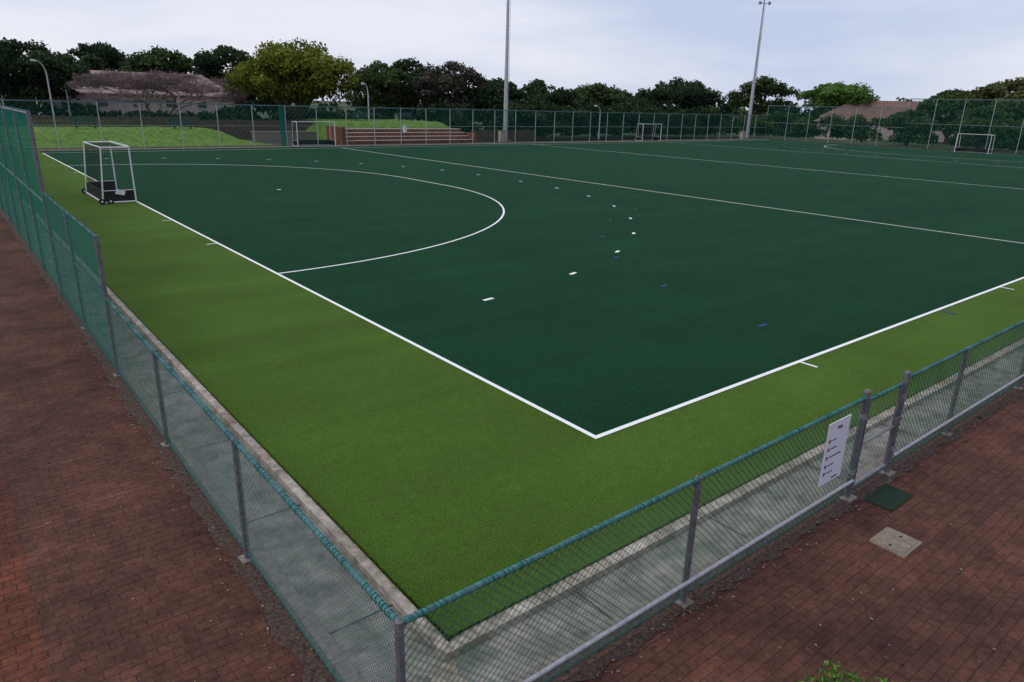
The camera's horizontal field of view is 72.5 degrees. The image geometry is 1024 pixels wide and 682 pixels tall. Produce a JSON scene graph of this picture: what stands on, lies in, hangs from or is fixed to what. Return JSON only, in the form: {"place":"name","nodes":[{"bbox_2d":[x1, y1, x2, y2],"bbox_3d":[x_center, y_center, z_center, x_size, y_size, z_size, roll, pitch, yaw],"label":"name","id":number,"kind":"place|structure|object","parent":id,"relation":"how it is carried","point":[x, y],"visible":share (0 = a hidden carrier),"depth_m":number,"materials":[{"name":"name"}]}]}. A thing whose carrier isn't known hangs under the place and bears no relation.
{"place":"outdoors","nodes":[
{"label":"outdoors","id":0,"kind":"place"},
{"bbox_2d":[35,93,234,119],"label":"walls","id":1,"kind":"structure","parent":0,"point":[129,108],"depth_m":95.68,"materials":[{"name":"paint"}]},
{"bbox_2d":[61,98,206,108],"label":"windows","id":2,"kind":"structure","parent":1,"relation":"attached to","point":[168,105],"depth_m":95.75,"materials":[{"name":"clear glass"}]},
{"bbox_2d":[70,70,223,96],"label":"roof","id":3,"kind":"structure","parent":1,"relation":"on","point":[105,91],"depth_m":96.09,"materials":[{"name":"tile"}]},
{"bbox_2d":[0,119,272,148],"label":"grass bank","id":4,"kind":"structure","parent":0,"point":[109,134],"depth_m":60.14,"materials":[{"name":"green plant"}]},
{"bbox_2d":[30,59,54,116],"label":"street lamp","id":5,"kind":"object","parent":4,"relation":"on","point":[32,60],"visible":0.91,"depth_m":75.04,"materials":[{"name":"grey metal"}]},
{"bbox_2d":[72,117,95,128],"bbox_3d":[-36.566,-18.706,59.853,1.800,0.970,0.520,-13,24,-37],"label":"park bench","id":6,"kind":"object","parent":4,"relation":"on","point":[84,120],"visible":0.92,"depth_m":59.91,"materials":[{"name":"paint"}]},
{"bbox_2d":[64,68,248,114],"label":"bare flat topped tree","id":7,"kind":"object","parent":4,"relation":"on","point":[144,82],"visible":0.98,"depth_m":75.00,"materials":[{"name":"brown plant"}]},
{"bbox_2d":[170,118,191,128],"bbox_3d":[-30.311,-19.980,64.177,1.800,0.970,0.520,-13,24,-37],"label":"park bench","id":8,"kind":"object","parent":4,"relation":"on","point":[173,122],"visible":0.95,"depth_m":64.23,"materials":[{"name":"paint"}]},
{"bbox_2d":[231,129,292,144],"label":"car park","id":9,"kind":"structure","parent":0,"point":[271,143],"depth_m":67.66,"materials":[{"name":"grey asphalt"}]},
{"bbox_2d":[65,89,70,115],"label":"street lamp","id":10,"kind":"object","parent":9,"relation":"on","point":[68,102],"visible":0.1,"depth_m":84.86,"materials":[{"name":"grey metal"}]},
{"bbox_2d":[0,101,325,122],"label":"shrub row","id":11,"kind":"object","parent":9,"relation":"on","point":[75,106],"visible":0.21,"depth_m":88.94,"materials":[{"name":"green plant"}]},
{"bbox_2d":[131,110,387,134],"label":"shrub row","id":12,"kind":"object","parent":9,"relation":"on","point":[247,116],"visible":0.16,"depth_m":77.02,"materials":[{"name":"green plant"}]},
{"bbox_2d":[0,213,1023,681],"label":"brick paving","id":13,"kind":"structure","parent":0,"point":[176,611],"depth_m":6.70,"materials":[{"name":"red brick"}]},
{"bbox_2d":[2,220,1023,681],"bbox_3d":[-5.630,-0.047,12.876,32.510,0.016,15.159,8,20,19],"label":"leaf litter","id":14,"kind":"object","parent":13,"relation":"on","point":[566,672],"visible":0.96,"depth_m":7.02,"materials":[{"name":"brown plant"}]},
{"bbox_2d":[797,660,892,681],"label":"garden shrub","id":15,"kind":"object","parent":13,"relation":"on","point":[834,675],"visible":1,"depth_m":5.12,"materials":[{"name":"green plant"}]},
{"bbox_2d":[864,484,913,511],"bbox_3d":[4.402,1.825,8.163,0.570,0.013,0.320,-13,24,-37],"label":"door mat","id":16,"kind":"object","parent":13,"relation":"on","point":[889,497],"depth_m":8.15,"materials":[{"name":"rubber"}]},
{"bbox_2d":[759,138,1023,154],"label":"gravel strip","id":17,"kind":"object","parent":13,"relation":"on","point":[879,145],"visible":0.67,"depth_m":97.72,"materials":[{"name":"gravel"}]},
{"bbox_2d":[764,105,908,145],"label":"tall perimeter fence","id":18,"kind":"object","parent":17,"relation":"on","point":[838,122],"visible":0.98,"depth_m":100.97,"materials":[{"name":"teal metal"}]},
{"bbox_2d":[902,98,1023,153],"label":"tall perimeter fence","id":19,"kind":"object","parent":17,"relation":"on","point":[968,121],"visible":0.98,"depth_m":88.39,"materials":[{"name":"teal metal"}]},
{"bbox_2d":[869,526,921,558],"bbox_3d":[4.008,2.097,7.298,0.420,0.033,0.360,-13,24,-37],"label":"manhole cover","id":20,"kind":"object","parent":13,"relation":"on","point":[897,543],"visible":1,"depth_m":7.27,"materials":[{"name":"beige concrete"}]},
{"bbox_2d":[0,95,1023,681],"bbox_3d":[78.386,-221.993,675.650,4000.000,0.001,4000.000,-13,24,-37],"label":"ground","id":21,"kind":"structure","parent":0,"point":[344,107],"depth_m":115.27,"materials":[{"name":"green plant"}]},
{"bbox_2d":[0,459,50,681],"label":"red brick verge","id":22,"kind":"structure","parent":21,"relation":"on","point":[22,657],"depth_m":5.96,"materials":[{"name":"red brick"}]},
{"bbox_2d":[0,37,99,114],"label":"broadleaf tree","id":23,"kind":"object","parent":21,"relation":"on","point":[14,59],"visible":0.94,"depth_m":82.03,"materials":[{"name":"green plant"}]},
{"bbox_2d":[50,41,126,70],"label":"broadleaf tree","id":24,"kind":"object","parent":21,"relation":"on","point":[100,56],"visible":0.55,"depth_m":114.79,"materials":[{"name":"green plant"}]},
{"bbox_2d":[117,45,194,73],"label":"broadleaf tree","id":25,"kind":"object","parent":21,"relation":"on","point":[163,59],"visible":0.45,"depth_m":107.50,"materials":[{"name":"green plant"}]},
{"bbox_2d":[0,115,313,139],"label":"wooden palisade fence","id":26,"kind":"object","parent":21,"relation":"on","point":[235,126],"visible":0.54,"depth_m":68.67,"materials":[{"name":"brown wood"}]},
{"bbox_2d":[190,44,261,107],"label":"broadleaf tree","id":27,"kind":"object","parent":21,"relation":"on","point":[206,64],"visible":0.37,"depth_m":106.80,"materials":[{"name":"green plant"}]},
{"bbox_2d":[245,66,318,109],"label":"broadleaf tree","id":28,"kind":"object","parent":21,"relation":"on","point":[274,102],"visible":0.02,"depth_m":111.21,"materials":[{"name":"green plant"}]},
{"bbox_2d":[250,131,316,142],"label":"retaining wall","id":29,"kind":"structure","parent":21,"relation":"on","point":[277,137],"depth_m":68.82,"materials":[{"name":"concrete"}]},
{"bbox_2d":[222,37,359,120],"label":"bright green tree","id":30,"kind":"object","parent":21,"relation":"on","point":[306,73],"visible":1,"depth_m":76.10,"materials":[{"name":"green plant"}]},
{"bbox_2d":[289,118,449,139],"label":"grass mound","id":31,"kind":"object","parent":21,"relation":"on","point":[366,124],"depth_m":75.82,"materials":[{"name":"green plant"}]},
{"bbox_2d":[353,112,367,120],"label":"park bench","id":32,"kind":"object","parent":31,"relation":"on","point":[356,116],"visible":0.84,"depth_m":76.26,"materials":[{"name":"paint"}]},
{"bbox_2d":[361,82,369,120],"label":"street lamp","id":33,"kind":"object","parent":31,"relation":"on","point":[362,83],"visible":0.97,"depth_m":75.60,"materials":[{"name":"grey metal"}]},
{"bbox_2d":[397,112,412,120],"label":"park bench","id":34,"kind":"object","parent":31,"relation":"on","point":[405,114],"visible":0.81,"depth_m":79.41,"materials":[{"name":"paint"}]},
{"bbox_2d":[340,60,425,118],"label":"broadleaf tree","id":35,"kind":"object","parent":21,"relation":"on","point":[373,78],"visible":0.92,"depth_m":93.22,"materials":[{"name":"green plant"}]},
{"bbox_2d":[5,138,765,151],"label":"gravel strip","id":36,"kind":"object","parent":21,"relation":"on","point":[163,147],"visible":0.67,"depth_m":66.15,"materials":[{"name":"grey gravel"}]},
{"bbox_2d":[279,107,286,145],"bbox_3d":[-20.628,-19.294,62.879,0.500,3.400,0.100,-13,24,-37],"label":"green windscreen","id":37,"kind":"object","parent":36,"relation":"on","point":[281,130],"visible":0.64,"depth_m":62.90,"materials":[{"name":"fabric"}]},
{"bbox_2d":[292,121,335,145],"bbox_3d":[-18.329,-19.164,64.565,3.720,2.190,1.230,-13,24,-37],"label":"hockey goal","id":38,"kind":"object","parent":36,"relation":"on","point":[296,142],"visible":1,"depth_m":64.97,"materials":[{"name":"white metal"}]},
{"bbox_2d":[0,99,767,149],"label":"tall perimeter fence","id":39,"kind":"object","parent":36,"relation":"on","point":[251,105],"visible":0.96,"depth_m":66.12,"materials":[{"name":"teal metal"}]},
{"bbox_2d":[635,124,661,140],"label":"hockey goal","id":40,"kind":"object","parent":36,"relation":"on","point":[642,138],"visible":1,"depth_m":93.06,"materials":[{"name":"white metal"}]},
{"bbox_2d":[739,131,745,138],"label":"electrical cabinet","id":41,"kind":"object","parent":36,"relation":"on","point":[742,133],"visible":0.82,"depth_m":108.05,"materials":[{"name":"metal"}]},
{"bbox_2d":[326,125,476,143],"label":"terrace steps","id":42,"kind":"structure","parent":21,"relation":"on","point":[365,132],"depth_m":73.43,"materials":[{"name":"brick"}]},
{"bbox_2d":[378,57,445,119],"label":"broadleaf tree","id":43,"kind":"object","parent":21,"relation":"on","point":[408,66],"visible":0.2,"depth_m":98.10,"materials":[{"name":"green plant"}]},
{"bbox_2d":[412,60,490,115],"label":"broadleaf tree","id":44,"kind":"object","parent":21,"relation":"on","point":[436,80],"visible":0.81,"depth_m":92.91,"materials":[{"name":"green plant"}]},
{"bbox_2d":[463,77,528,133],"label":"broadleaf tree","id":45,"kind":"object","parent":21,"relation":"on","point":[494,93],"visible":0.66,"depth_m":93.37,"materials":[{"name":"green plant"}]},
{"bbox_2d":[498,130,505,141],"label":"electrical cabinet","id":46,"kind":"object","parent":21,"relation":"on","point":[501,134],"visible":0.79,"depth_m":80.93,"materials":[{"name":"metal"}]},
{"bbox_2d":[470,129,535,141],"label":"wooden palisade fence","id":47,"kind":"object","parent":21,"relation":"on","point":[489,134],"visible":0.73,"depth_m":84.47,"materials":[{"name":"brown wood"}]},
{"bbox_2d":[503,0,510,141],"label":"floodlight pole","id":48,"kind":"object","parent":21,"relation":"on","point":[506,91],"visible":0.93,"depth_m":80.64,"materials":[{"name":"metal"}]},
{"bbox_2d":[0,71,1019,137],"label":"distant tree line","id":49,"kind":"object","parent":21,"relation":"on","point":[794,109],"visible":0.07,"depth_m":151.73,"materials":[{"name":"green plant"}]},
{"bbox_2d":[0,151,1023,636],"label":"turf surround","id":50,"kind":"object","parent":21,"relation":"on","point":[422,477],"visible":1,"depth_m":9.75,"materials":[{"name":"green plastic"}]},
{"bbox_2d":[81,141,136,204],"bbox_3d":[-16.743,-6.989,28.710,1.360,2.190,3.990,-13,24,-37],"label":"hockey goal","id":51,"kind":"object","parent":50,"relation":"on","point":[112,194],"visible":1,"depth_m":28.00,"materials":[{"name":"white metal"}]},
{"bbox_2d":[99,277,1023,641],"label":"turf edge fibres","id":52,"kind":"object","parent":50,"relation":"on","point":[513,603],"visible":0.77,"depth_m":6.73,"materials":[{"name":"green plastic"}]},
{"bbox_2d":[0,206,1023,681],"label":"dirt strip","id":53,"kind":"object","parent":21,"relation":"on","point":[284,630],"visible":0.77,"depth_m":7.11,"materials":[{"name":"brown soil"}]},
{"bbox_2d":[0,105,62,294],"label":"tall net fence","id":54,"kind":"object","parent":53,"relation":"on","point":[40,250],"visible":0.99,"depth_m":17.27,"materials":[{"name":"metal"}]},
{"bbox_2d":[42,192,119,376],"bbox_3d":[-8.047,-1.252,12.898,0.140,2.327,5.972,-13,24,-37],"label":"chainlink fence","id":55,"kind":"object","parent":53,"relation":"on","point":[93,239],"visible":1,"depth_m":12.23,"materials":[{"name":"metal"}]},
{"bbox_2d":[105,297,398,681],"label":"chainlink fence","id":56,"kind":"object","parent":53,"relation":"on","point":[247,557],"visible":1,"depth_m":6.22,"materials":[{"name":"metal"}]},
{"bbox_2d":[394,320,1023,681],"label":"chainlink fence","id":57,"kind":"object","parent":53,"relation":"on","point":[683,600],"visible":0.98,"depth_m":6.07,"materials":[{"name":"metal"}]},
{"bbox_2d":[818,414,851,486],"bbox_3d":[3.441,1.168,7.445,0.450,0.730,0.015,-13,24,-37],"label":"information sign","id":58,"kind":"object","parent":57,"relation":"attached to","point":[836,440],"visible":1,"depth_m":7.43,"materials":[{"name":"white plastic"}]},
{"bbox_2d":[837,370,910,503],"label":"fence gate","id":59,"kind":"structure","parent":57,"relation":"attached to","point":[893,428],"depth_m":8.20,"materials":[{"name":"metal"}]},
{"bbox_2d":[0,180,1023,681],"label":"concrete drain kerb","id":60,"kind":"structure","parent":21,"relation":"on","point":[362,564],"depth_m":6.80,"materials":[{"name":"grey concrete"}]},
{"bbox_2d":[40,139,1023,434],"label":"hockey pitch","id":61,"kind":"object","parent":21,"relation":"on","point":[602,339],"visible":1,"depth_m":22.58,"materials":[{"name":"green plastic"}]},
{"bbox_2d":[43,140,1023,438],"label":"pitch line markings","id":62,"kind":"object","parent":61,"relation":"on","point":[571,274],"visible":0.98,"depth_m":13.39,"materials":[{"name":"paint"}]},
{"bbox_2d":[601,208,955,326],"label":"blue hash markings","id":63,"kind":"object","parent":61,"relation":"on","point":[758,325],"visible":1,"depth_m":15.53,"materials":[{"name":"paint"}]},
{"bbox_2d":[954,133,994,153],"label":"hockey goal","id":64,"kind":"object","parent":61,"relation":"on","point":[973,150],"visible":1,"depth_m":84.66,"materials":[{"name":"white metal"}]},
{"bbox_2d":[517,78,586,136],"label":"broadleaf tree","id":65,"kind":"object","parent":21,"relation":"on","point":[538,90],"visible":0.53,"depth_m":98.00,"materials":[{"name":"green plant"}]},
{"bbox_2d":[426,98,730,136],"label":"hedge","id":66,"kind":"object","parent":21,"relation":"on","point":[545,108],"visible":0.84,"depth_m":94.43,"materials":[{"name":"green plant"}]},
{"bbox_2d":[594,105,600,138],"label":"street lamp","id":67,"kind":"object","parent":21,"relation":"on","point":[599,121],"visible":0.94,"depth_m":92.94,"materials":[{"name":"grey metal"}]},
{"bbox_2d":[567,82,641,136],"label":"broadleaf tree","id":68,"kind":"object","parent":21,"relation":"on","point":[602,94],"visible":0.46,"depth_m":103.83,"materials":[{"name":"green plant"}]},
{"bbox_2d":[602,89,654,135],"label":"broadleaf tree","id":69,"kind":"object","parent":21,"relation":"on","point":[633,100],"visible":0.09,"depth_m":109.57,"materials":[{"name":"green plant"}]},
{"bbox_2d":[635,76,728,110],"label":"broadleaf tree","id":70,"kind":"object","parent":21,"relation":"on","point":[683,94],"visible":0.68,"depth_m":120.97,"materials":[{"name":"green plant"}]},
{"bbox_2d":[652,105,769,134],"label":"hedge","id":71,"kind":"object","parent":21,"relation":"on","point":[739,112],"visible":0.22,"depth_m":117.91,"materials":[{"name":"green plant"}]},
{"bbox_2d":[745,0,770,138],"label":"floodlight pole","id":72,"kind":"object","parent":21,"relation":"on","point":[753,83],"visible":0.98,"depth_m":106.96,"materials":[{"name":"metal"}]},
{"bbox_2d":[723,74,799,134],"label":"broadleaf tree","id":73,"kind":"object","parent":21,"relation":"on","point":[765,85],"visible":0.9,"depth_m":128.44,"materials":[{"name":"green plant"}]},
{"bbox_2d":[794,81,880,110],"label":"lime green tree","id":74,"kind":"object","parent":21,"relation":"on","point":[838,94],"visible":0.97,"depth_m":135.80,"materials":[{"name":"green plant"}]},
{"bbox_2d":[750,111,1023,150],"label":"hedge","id":75,"kind":"object","parent":21,"relation":"on","point":[839,128],"visible":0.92,"depth_m":99.86,"materials":[{"name":"green plant"}]},
{"bbox_2d":[886,109,938,144],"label":"broadleaf tree","id":76,"kind":"object","parent":21,"relation":"on","point":[911,113],"visible":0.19,"depth_m":105.66,"materials":[{"name":"green plant"}]},
{"bbox_2d":[871,118,955,141],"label":"walls","id":77,"kind":"structure","parent":21,"relation":"on","point":[885,132],"depth_m":128.81,"materials":[{"name":"paint"}]},
{"bbox_2d":[820,101,947,117],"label":"roof","id":78,"kind":"structure","parent":77,"relation":"on","point":[889,105],"depth_m":130.77,"materials":[{"name":"brown tile"}]},
{"bbox_2d":[916,88,977,143],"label":"broadleaf tree","id":79,"kind":"object","parent":21,"relation":"on","point":[945,94],"visible":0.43,"depth_m":114.41,"materials":[{"name":"green plant"}]},
{"bbox_2d":[949,105,1016,148],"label":"broadleaf tree","id":80,"kind":"object","parent":21,"relation":"on","point":[983,110],"visible":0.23,"depth_m":96.80,"materials":[{"name":"green plant"}]},
{"bbox_2d":[946,77,1023,121],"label":"olive tree","id":81,"kind":"object","parent":21,"relation":"on","point":[999,90],"visible":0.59,"depth_m":107.51,"materials":[{"name":"green plant"}]},
{"bbox_2d":[0,0,1023,113],"label":"sky","id":82,"kind":"structure","parent":0,"point":[920,50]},
{"bbox_2d":[815,121,872,140],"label":"walls","id":83,"kind":"structure","parent":0,"point":[827,135],"depth_m":124.34,"materials":[{"name":"paint"}]},
{"bbox_2d":[814,108,871,121],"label":"roof","id":84,"kind":"structure","parent":83,"relation":"on","point":[850,112],"depth_m":124.33,"materials":[{"name":"brown tile"}]}
]}

